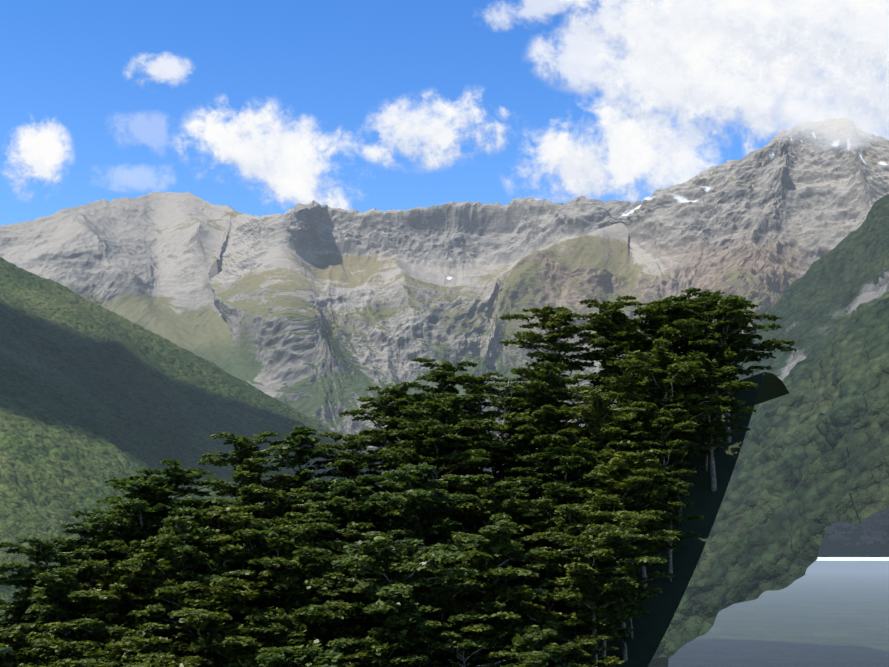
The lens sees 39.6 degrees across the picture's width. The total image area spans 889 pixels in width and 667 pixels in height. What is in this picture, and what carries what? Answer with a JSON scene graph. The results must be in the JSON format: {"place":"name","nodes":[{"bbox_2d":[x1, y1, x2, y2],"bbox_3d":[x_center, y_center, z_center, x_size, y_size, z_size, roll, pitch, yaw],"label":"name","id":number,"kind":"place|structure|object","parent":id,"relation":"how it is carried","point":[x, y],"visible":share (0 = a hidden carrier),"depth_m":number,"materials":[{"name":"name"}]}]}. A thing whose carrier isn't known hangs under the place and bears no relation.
{"place":"outdoors","nodes":[
{"label":"outdoors","id":0,"kind":"place"},
{"bbox_2d":[5,123,69,189],"bbox_3d":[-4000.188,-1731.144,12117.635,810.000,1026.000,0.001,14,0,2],"label":"cloud","id":1,"kind":"structure","parent":0,"point":[42,153],"depth_m":12116.44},
{"bbox_2d":[127,54,189,83],"bbox_3d":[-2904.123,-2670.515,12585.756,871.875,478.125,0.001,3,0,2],"label":"cloud","id":2,"kind":"structure","parent":0,"point":[165,67],"depth_m":12583.67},
{"bbox_2d":[179,101,305,188],"bbox_3d":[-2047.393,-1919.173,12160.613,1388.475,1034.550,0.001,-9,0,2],"label":"cloud","id":3,"kind":"structure","parent":0,"point":[225,141],"depth_m":12160.37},
{"bbox_2d":[237,120,311,187],"bbox_3d":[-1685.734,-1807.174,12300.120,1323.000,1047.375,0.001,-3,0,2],"label":"cloud","id":4,"kind":"structure","parent":0,"point":[296,131],"depth_m":12298.00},
{"bbox_2d":[242,116,397,209],"bbox_3d":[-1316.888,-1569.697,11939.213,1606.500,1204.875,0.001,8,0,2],"label":"cloud","id":5,"kind":"structure","parent":0,"point":[300,164],"depth_m":11941.41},
{"bbox_2d":[0,257,668,666],"bbox_3d":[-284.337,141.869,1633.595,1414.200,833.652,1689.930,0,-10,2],"label":"hill slope","id":6,"kind":"structure","parent":0,"point":[92,397],"depth_m":1670.42,"materials":[{"name":"plant"}]},
{"bbox_2d":[382,105,436,153],"bbox_3d":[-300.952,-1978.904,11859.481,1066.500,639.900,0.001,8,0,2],"label":"cloud","id":7,"kind":"structure","parent":0,"point":[416,134],"depth_m":11858.82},
{"bbox_2d":[337,93,505,168],"bbox_3d":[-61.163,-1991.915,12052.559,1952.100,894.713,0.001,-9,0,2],"label":"cloud","id":8,"kind":"structure","parent":0,"point":[441,144],"depth_m":12052.76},
{"bbox_2d":[0,129,888,556],"bbox_3d":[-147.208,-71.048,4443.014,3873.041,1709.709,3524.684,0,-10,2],"label":"mountain","id":9,"kind":"structure","parent":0,"point":[320,313],"depth_m":3665.05,"materials":[{"name":"stone"}]},
{"bbox_2d":[0,0,888,560],"label":"sky","id":10,"kind":"structure","parent":0,"point":[330,64],"materials":[{"name":"blue"}]},
{"bbox_2d":[487,0,562,27],"bbox_3d":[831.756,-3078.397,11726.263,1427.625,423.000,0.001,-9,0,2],"label":"cloud","id":11,"kind":"structure","parent":0,"point":[536,9],"depth_m":11726.14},
{"bbox_2d":[520,124,597,202],"bbox_3d":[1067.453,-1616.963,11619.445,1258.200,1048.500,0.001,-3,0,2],"label":"cloud","id":12,"kind":"structure","parent":0,"point":[547,156],"depth_m":11619.00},
{"bbox_2d":[530,20,627,99],"bbox_3d":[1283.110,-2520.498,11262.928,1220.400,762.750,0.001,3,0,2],"label":"cloud","id":13,"kind":"structure","parent":0,"point":[563,63],"depth_m":11266.27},
{"bbox_2d":[399,372,788,666],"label":"ground","id":14,"kind":"structure","parent":0,"point":[650,630],"depth_m":180.69,"materials":[{"name":"plant"}]},
{"bbox_2d":[0,596,48,659],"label":"beech tree","id":15,"kind":"object","parent":14,"relation":"on","point":[19,604],"visible":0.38,"depth_m":139.94,"materials":[{"name":"green plant"}]},
{"bbox_2d":[0,535,112,649],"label":"beech tree","id":16,"kind":"object","parent":14,"relation":"on","point":[43,552],"visible":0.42,"depth_m":142.81,"materials":[{"name":"green plant"}]},
{"bbox_2d":[13,633,104,662],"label":"beech tree","id":17,"kind":"object","parent":14,"relation":"on","point":[57,653],"visible":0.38,"depth_m":134.33,"materials":[{"name":"green plant"}]},
{"bbox_2d":[0,621,118,666],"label":"beech tree","id":18,"kind":"object","parent":14,"relation":"on","point":[22,648],"visible":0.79,"depth_m":129.55,"materials":[{"name":"green plant"}]},
{"bbox_2d":[10,570,120,661],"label":"beech tree","id":19,"kind":"object","parent":14,"relation":"on","point":[55,584],"visible":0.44,"depth_m":137.96,"materials":[{"name":"green plant"}]},
{"bbox_2d":[10,559,129,649],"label":"beech tree","id":20,"kind":"object","parent":14,"relation":"on","point":[69,576],"visible":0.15,"depth_m":141.95,"materials":[{"name":"green plant"}]},
{"bbox_2d":[24,538,121,600],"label":"beech tree","id":21,"kind":"object","parent":14,"relation":"on","point":[89,544],"visible":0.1,"depth_m":150.43,"materials":[{"name":"green plant"}]},
{"bbox_2d":[46,521,135,581],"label":"beech tree","id":22,"kind":"object","parent":14,"relation":"on","point":[85,534],"visible":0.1,"depth_m":152.72,"materials":[{"name":"green plant"}]},
{"bbox_2d":[45,560,167,646],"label":"beech tree","id":23,"kind":"object","parent":14,"relation":"on","point":[125,578],"visible":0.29,"depth_m":141.22,"materials":[{"name":"green plant"}]},
{"bbox_2d":[63,635,172,666],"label":"beech tree","id":24,"kind":"object","parent":14,"relation":"on","point":[112,656],"visible":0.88,"depth_m":131.43,"materials":[{"name":"green plant"}]},
{"bbox_2d":[51,623,190,665],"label":"beech tree","id":25,"kind":"object","parent":14,"relation":"on","point":[125,639],"visible":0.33,"depth_m":134.90,"materials":[{"name":"green plant"}]},
{"bbox_2d":[77,569,206,639],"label":"beech tree","id":26,"kind":"object","parent":14,"relation":"on","point":[156,581],"visible":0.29,"depth_m":142.27,"materials":[{"name":"green plant"}]},
{"bbox_2d":[78,474,206,579],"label":"beech tree","id":27,"kind":"object","parent":14,"relation":"on","point":[139,508],"visible":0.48,"depth_m":155.22,"materials":[{"name":"green plant"}]},
{"bbox_2d":[93,534,196,607],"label":"beech tree","id":28,"kind":"object","parent":14,"relation":"on","point":[145,553],"visible":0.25,"depth_m":147.04,"materials":[{"name":"green plant"}]},
{"bbox_2d":[103,599,188,654],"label":"beech tree","id":29,"kind":"object","parent":14,"relation":"on","point":[160,610],"visible":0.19,"depth_m":139.45,"materials":[{"name":"green plant"}]},
{"bbox_2d":[71,459,241,559],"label":"beech tree","id":30,"kind":"object","parent":14,"relation":"on","point":[177,474],"visible":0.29,"depth_m":161.62,"materials":[{"name":"green plant"}]},
{"bbox_2d":[114,515,245,632],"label":"beech tree","id":31,"kind":"object","parent":14,"relation":"on","point":[179,537],"visible":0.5,"depth_m":144.85,"materials":[{"name":"green plant"}]},
{"bbox_2d":[97,577,306,666],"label":"beech tree","id":32,"kind":"object","parent":14,"relation":"on","point":[227,591],"visible":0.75,"depth_m":137.33,"materials":[{"name":"green plant"}]},
{"bbox_2d":[153,505,270,578],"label":"beech tree","id":33,"kind":"object","parent":14,"relation":"on","point":[215,520],"visible":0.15,"depth_m":154.55,"materials":[{"name":"green plant"}]},
{"bbox_2d":[174,552,267,637],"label":"beech tree","id":34,"kind":"object","parent":14,"relation":"on","point":[220,567],"visible":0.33,"depth_m":145.12,"materials":[{"name":"green plant"}]},
{"bbox_2d":[176,512,318,621],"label":"beech tree","id":35,"kind":"object","parent":14,"relation":"on","point":[266,551],"visible":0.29,"depth_m":149.50,"materials":[{"name":"green plant"}]},
{"bbox_2d":[187,613,308,662],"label":"beech tree","id":36,"kind":"object","parent":14,"relation":"on","point":[261,618],"visible":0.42,"depth_m":135.51,"materials":[{"name":"green plant"}]},
{"bbox_2d":[198,431,298,546],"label":"beech tree","id":37,"kind":"object","parent":14,"relation":"on","point":[246,468],"visible":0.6,"depth_m":171.34,"materials":[{"name":"green plant"}]},
{"bbox_2d":[215,606,325,665],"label":"beech tree","id":38,"kind":"object","parent":14,"relation":"on","point":[279,618],"visible":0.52,"depth_m":137.62,"materials":[{"name":"green plant"}]},
{"bbox_2d":[242,486,327,603],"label":"beech tree","id":39,"kind":"object","parent":14,"relation":"on","point":[280,498],"visible":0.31,"depth_m":163.54,"materials":[{"name":"green plant"}]},
{"bbox_2d":[218,521,353,635],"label":"beech tree","id":40,"kind":"object","parent":14,"relation":"on","point":[295,541],"visible":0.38,"depth_m":147.68,"materials":[{"name":"green plant"}]},
{"bbox_2d":[223,638,354,666],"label":"beech tree","id":41,"kind":"object","parent":14,"relation":"on","point":[308,656],"visible":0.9,"depth_m":132.41,"materials":[{"name":"green plant"}]},
{"bbox_2d":[257,424,356,524],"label":"beech tree","id":42,"kind":"object","parent":14,"relation":"on","point":[301,440],"visible":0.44,"depth_m":180.83,"materials":[{"name":"green plant"}]},
{"bbox_2d":[243,562,371,648],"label":"beech tree","id":43,"kind":"object","parent":14,"relation":"on","point":[330,604],"visible":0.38,"depth_m":143.09,"materials":[{"name":"green plant"}]},
{"bbox_2d":[252,552,390,646],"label":"beech tree","id":44,"kind":"object","parent":14,"relation":"on","point":[322,565],"visible":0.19,"depth_m":144.67,"materials":[{"name":"green plant"}]},
{"bbox_2d":[295,496,377,568],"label":"beech tree","id":45,"kind":"object","parent":14,"relation":"on","point":[359,526],"visible":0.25,"depth_m":161.03,"materials":[{"name":"green plant"}]},
{"bbox_2d":[290,474,397,562],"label":"beech tree","id":46,"kind":"object","parent":14,"relation":"on","point":[343,488],"visible":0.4,"depth_m":163.52,"materials":[{"name":"green plant"}]},
{"bbox_2d":[311,432,390,500],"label":"beech tree","id":47,"kind":"object","parent":14,"relation":"on","point":[350,461],"visible":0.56,"depth_m":181.16,"materials":[{"name":"green plant"}]},
{"bbox_2d":[335,635,432,666],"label":"beech tree","id":48,"kind":"object","parent":14,"relation":"on","point":[367,658],"visible":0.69,"depth_m":135.21,"materials":[{"name":"green plant"}]},
{"bbox_2d":[338,381,436,515],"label":"beech tree","id":49,"kind":"object","parent":14,"relation":"on","point":[396,393],"visible":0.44,"depth_m":188.90,"materials":[{"name":"green plant"}]},
{"bbox_2d":[337,583,440,650],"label":"beech tree","id":50,"kind":"object","parent":14,"relation":"on","point":[357,610],"visible":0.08,"depth_m":140.90,"materials":[{"name":"green plant"}]},
{"bbox_2d":[303,531,491,658],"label":"beech tree","id":51,"kind":"object","parent":14,"relation":"on","point":[396,590],"visible":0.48,"depth_m":140.37,"materials":[{"name":"green plant"}]},
{"bbox_2d":[339,594,458,657],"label":"beech tree","id":52,"kind":"object","parent":14,"relation":"on","point":[372,631],"visible":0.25,"depth_m":138.89,"materials":[{"name":"green plant"}]},
{"bbox_2d":[345,462,485,569],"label":"beech tree","id":53,"kind":"object","parent":14,"relation":"on","point":[418,501],"visible":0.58,"depth_m":160.06,"materials":[{"name":"green plant"}]},
{"bbox_2d":[373,418,498,529],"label":"beech tree","id":54,"kind":"object","parent":14,"relation":"on","point":[431,431],"visible":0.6,"depth_m":176.23,"materials":[{"name":"green plant"}]},
{"bbox_2d":[369,391,511,495],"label":"beech tree","id":55,"kind":"object","parent":14,"relation":"on","point":[448,407],"visible":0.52,"depth_m":182.02,"materials":[{"name":"green plant"}]},
{"bbox_2d":[387,616,497,666],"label":"beech tree","id":56,"kind":"object","parent":14,"relation":"on","point":[426,627],"visible":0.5,"depth_m":136.18,"materials":[{"name":"green plant"}]},
{"bbox_2d":[384,582,504,666],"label":"beech tree","id":57,"kind":"object","parent":14,"relation":"on","point":[447,606],"visible":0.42,"depth_m":140.84,"materials":[{"name":"green plant"}]},
{"bbox_2d":[407,357,481,465],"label":"beech tree","id":58,"kind":"object","parent":14,"relation":"on","point":[438,375],"visible":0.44,"depth_m":198.77,"materials":[{"name":"green plant"}]},
{"bbox_2d":[412,550,481,602],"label":"beech tree","id":59,"kind":"object","parent":14,"relation":"on","point":[449,565],"visible":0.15,"depth_m":151.07,"materials":[{"name":"green plant"}]},
{"bbox_2d":[428,604,515,666],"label":"beech tree","id":60,"kind":"object","parent":14,"relation":"on","point":[479,643],"visible":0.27,"depth_m":138.04,"materials":[{"name":"green plant"}]},
{"bbox_2d":[445,413,507,484],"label":"beech tree","id":61,"kind":"object","parent":14,"relation":"on","point":[478,429],"visible":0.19,"depth_m":186.59,"materials":[{"name":"green plant"}]},
{"bbox_2d":[458,371,507,432],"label":"beech tree","id":62,"kind":"object","parent":14,"relation":"on","point":[474,386],"visible":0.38,"depth_m":198.93,"materials":[{"name":"green plant"}]},
{"bbox_2d":[424,473,546,562],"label":"beech tree","id":63,"kind":"object","parent":14,"relation":"on","point":[470,487],"visible":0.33,"depth_m":163.67,"materials":[{"name":"green plant"}]},
{"bbox_2d":[441,600,536,666],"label":"beech tree","id":64,"kind":"object","parent":14,"relation":"on","point":[485,627],"visible":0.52,"depth_m":138.84,"materials":[{"name":"green plant"}]},
{"bbox_2d":[408,519,574,652],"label":"beech tree","id":65,"kind":"object","parent":14,"relation":"on","point":[489,547],"visible":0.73,"depth_m":144.77,"materials":[{"name":"green plant"}]},
{"bbox_2d":[452,487,547,581],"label":"beech tree","id":66,"kind":"object","parent":14,"relation":"on","point":[496,502],"visible":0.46,"depth_m":161.71,"materials":[{"name":"green plant"}]},
{"bbox_2d":[458,548,544,619],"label":"beech tree","id":67,"kind":"object","parent":14,"relation":"on","point":[533,584],"visible":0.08,"depth_m":149.78,"materials":[{"name":"green plant"}]},
{"bbox_2d":[486,407,559,492],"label":"beech tree","id":68,"kind":"object","parent":14,"relation":"on","point":[509,438],"visible":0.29,"depth_m":187.36,"materials":[{"name":"green plant"}]},
{"bbox_2d":[489,625,596,666],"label":"beech tree","id":69,"kind":"object","parent":14,"relation":"on","point":[529,640],"visible":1,"depth_m":133.45,"materials":[{"name":"green plant"}]},
{"bbox_2d":[490,404,598,529],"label":"beech tree","id":70,"kind":"object","parent":14,"relation":"on","point":[545,440],"visible":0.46,"depth_m":183.59,"materials":[{"name":"green plant"}]},
{"bbox_2d":[515,563,576,641],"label":"beech tree","id":71,"kind":"object","parent":14,"relation":"on","point":[547,577],"visible":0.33,"depth_m":147.69,"materials":[{"name":"green plant"}]},
{"bbox_2d":[488,361,612,447],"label":"beech tree","id":72,"kind":"object","parent":14,"relation":"on","point":[539,397],"visible":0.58,"depth_m":190.76,"materials":[{"name":"green plant"}]},
{"bbox_2d":[519,498,586,628],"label":"beech tree","id":73,"kind":"object","parent":14,"relation":"on","point":[540,520],"visible":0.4,"depth_m":163.00,"materials":[{"name":"green plant"}]},
{"bbox_2d":[509,604,599,662],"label":"beech tree","id":74,"kind":"object","parent":14,"relation":"on","point":[548,619],"visible":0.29,"depth_m":141.62,"materials":[{"name":"green plant"}]},
{"bbox_2d":[498,305,614,401],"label":"beech tree","id":75,"kind":"object","parent":14,"relation":"on","point":[559,316],"visible":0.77,"depth_m":206.89,"materials":[{"name":"green plant"}]},
{"bbox_2d":[504,440,611,533],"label":"beech tree","id":76,"kind":"object","parent":14,"relation":"on","point":[569,463],"visible":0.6,"depth_m":175.59,"materials":[{"name":"green plant"}]},
{"bbox_2d":[518,633,624,666],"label":"beech tree","id":77,"kind":"object","parent":14,"relation":"on","point":[581,651],"visible":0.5,"depth_m":138.43,"materials":[{"name":"green plant"}]},
{"bbox_2d":[516,546,634,636],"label":"beech tree","id":78,"kind":"object","parent":14,"relation":"on","point":[577,628],"visible":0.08,"depth_m":149.67,"materials":[{"name":"green plant"}]},
{"bbox_2d":[530,504,625,661],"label":"beech tree","id":79,"kind":"object","parent":14,"relation":"on","point":[570,523],"visible":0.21,"depth_m":156.97,"materials":[{"name":"green plant"}]},
{"bbox_2d":[562,634,618,666],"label":"beech tree","id":80,"kind":"object","parent":14,"relation":"on","point":[590,646],"visible":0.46,"depth_m":139.04,"materials":[{"name":"green plant"}]},
{"bbox_2d":[550,389,645,485],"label":"beech tree","id":81,"kind":"object","parent":14,"relation":"on","point":[601,426],"visible":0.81,"depth_m":181.32,"materials":[{"name":"green plant"}]},
{"bbox_2d":[546,529,650,659],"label":"beech tree","id":82,"kind":"object","parent":14,"relation":"on","point":[583,567],"visible":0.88,"depth_m":144.30,"materials":[{"name":"green plant"}]},
{"bbox_2d":[549,524,667,656],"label":"beech tree","id":83,"kind":"object","parent":14,"relation":"on","point":[633,562],"visible":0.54,"depth_m":147.64,"materials":[{"name":"green plant"}]},
{"bbox_2d":[577,295,650,404],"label":"beech tree","id":84,"kind":"object","parent":14,"relation":"on","point":[610,311],"visible":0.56,"depth_m":210.75,"materials":[{"name":"green plant"}]},
{"bbox_2d":[589,335,650,400],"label":"beech tree","id":85,"kind":"object","parent":14,"relation":"on","point":[637,346],"visible":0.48,"depth_m":208.11,"materials":[{"name":"green plant"}]},
{"bbox_2d":[556,451,684,605],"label":"beech tree","id":86,"kind":"object","parent":14,"relation":"on","point":[624,466],"visible":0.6,"depth_m":165.85,"materials":[{"name":"green plant"}]},
{"bbox_2d":[579,510,680,661],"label":"beech tree","id":87,"kind":"object","parent":14,"relation":"on","point":[633,522],"visible":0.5,"depth_m":154.31,"materials":[{"name":"green plant"}]},
{"bbox_2d":[582,449,685,591],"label":"beech tree","id":88,"kind":"object","parent":14,"relation":"on","point":[647,496],"visible":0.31,"depth_m":168.56,"materials":[{"name":"green plant"}]},
{"bbox_2d":[605,376,685,445],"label":"beech tree","id":89,"kind":"object","parent":14,"relation":"on","point":[642,381],"visible":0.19,"depth_m":194.44,"materials":[{"name":"green plant"}]},
{"bbox_2d":[622,405,698,544],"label":"beech tree","id":90,"kind":"object","parent":14,"relation":"on","point":[660,421],"visible":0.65,"depth_m":181.83,"materials":[{"name":"green plant"}]},
{"bbox_2d":[608,295,712,379],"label":"beech tree","id":91,"kind":"object","parent":14,"relation":"on","point":[651,311],"visible":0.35,"depth_m":209.84,"materials":[{"name":"green plant"}]},
{"bbox_2d":[594,338,736,512],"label":"beech tree","id":92,"kind":"object","parent":14,"relation":"on","point":[665,362],"visible":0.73,"depth_m":188.82,"materials":[{"name":"green plant"}]},
{"bbox_2d":[650,478,703,582],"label":"beech tree","id":93,"kind":"object","parent":14,"relation":"on","point":[671,547],"visible":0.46,"depth_m":172.28,"materials":[{"name":"green plant"}]},
{"bbox_2d":[653,422,708,515],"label":"beech tree","id":94,"kind":"object","parent":14,"relation":"on","point":[686,437],"visible":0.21,"depth_m":186.82,"materials":[{"name":"green plant"}]},
{"bbox_2d":[645,287,743,380],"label":"beech tree","id":95,"kind":"object","parent":14,"relation":"on","point":[685,349],"visible":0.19,"depth_m":210.31,"materials":[{"name":"green plant"}]},
{"bbox_2d":[662,353,756,491],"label":"beech tree","id":96,"kind":"object","parent":14,"relation":"on","point":[713,429],"visible":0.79,"depth_m":191.75,"materials":[{"name":"green plant"}]},
{"bbox_2d":[657,294,796,442],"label":"beech tree","id":97,"kind":"object","parent":14,"relation":"on","point":[729,306],"visible":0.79,"depth_m":202.85,"materials":[{"name":"green plant"}]},
{"bbox_2d":[547,0,658,57],"bbox_3d":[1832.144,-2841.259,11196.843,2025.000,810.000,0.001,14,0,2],"label":"cloud","id":98,"kind":"structure","parent":0,"point":[582,19],"depth_m":11208.98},
{"bbox_2d":[549,90,671,201],"bbox_3d":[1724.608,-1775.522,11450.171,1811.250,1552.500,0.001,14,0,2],"label":"cloud","id":99,"kind":"structure","parent":0,"point":[617,169],"depth_m":11453.70,"materials":[{"name":"white"}]},
{"bbox_2d":[573,1,752,151],"bbox_3d":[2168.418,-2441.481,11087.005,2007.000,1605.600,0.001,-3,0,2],"label":"cloud","id":100,"kind":"structure","parent":0,"point":[602,52],"depth_m":11101.99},
{"bbox_2d":[634,111,731,194],"bbox_3d":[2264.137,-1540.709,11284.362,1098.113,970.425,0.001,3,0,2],"label":"cloud","id":101,"kind":"structure","parent":0,"point":[687,164],"depth_m":11287.73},
{"bbox_2d":[658,35,810,131],"bbox_3d":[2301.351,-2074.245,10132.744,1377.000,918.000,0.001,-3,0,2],"label":"cloud","id":102,"kind":"structure","parent":0,"point":[728,86],"depth_m":10132.61,"materials":[{"name":"white"}]},
{"bbox_2d":[596,1,885,160],"bbox_3d":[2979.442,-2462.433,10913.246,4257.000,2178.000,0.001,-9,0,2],"label":"cloud","id":103,"kind":"structure","parent":0,"point":[689,107],"depth_m":10939.51,"materials":[{"name":"white"}]},
{"bbox_2d":[611,0,887,106],"bbox_3d":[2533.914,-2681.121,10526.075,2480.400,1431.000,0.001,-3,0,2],"label":"cloud","id":104,"kind":"structure","parent":0,"point":[650,27],"depth_m":10544.48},
{"bbox_2d":[648,194,888,666],"bbox_3d":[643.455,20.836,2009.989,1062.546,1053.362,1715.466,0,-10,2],"label":"hill slope","id":105,"kind":"structure","parent":0,"point":[811,465],"depth_m":1423.47,"materials":[{"name":"plant"}]},
{"bbox_2d":[658,0,888,81],"bbox_3d":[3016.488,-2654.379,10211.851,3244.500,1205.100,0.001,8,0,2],"label":"cloud","id":106,"kind":"structure","parent":0,"point":[761,19],"depth_m":10216.82,"materials":[{"name":"white"}]},
{"bbox_2d":[668,561,888,666],"bbox_3d":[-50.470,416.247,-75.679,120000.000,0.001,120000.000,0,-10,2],"label":"water","id":107,"kind":"structure","parent":0,"point":[827,614],"depth_m":7045.61,"materials":[{"name":"liquid"}]},
{"bbox_2d":[714,45,888,139],"bbox_3d":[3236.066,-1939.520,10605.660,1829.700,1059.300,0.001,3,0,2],"label":"cloud","id":108,"kind":"structure","parent":0,"point":[811,93],"depth_m":10611.30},
{"bbox_2d":[727,5,888,139],"bbox_3d":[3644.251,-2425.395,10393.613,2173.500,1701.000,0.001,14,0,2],"label":"cloud","id":109,"kind":"structure","parent":0,"point":[832,67],"depth_m":10401.91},
{"bbox_2d":[784,105,871,146],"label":"cloud","id":110,"kind":"structure","parent":0,"point":[841,128],"depth_m":3267.30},
{"bbox_2d":[796,48,888,139],"bbox_3d":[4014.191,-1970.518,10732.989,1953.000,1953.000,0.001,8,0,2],"label":"cloud","id":111,"kind":"structure","parent":0,"point":[881,91],"depth_m":10741.47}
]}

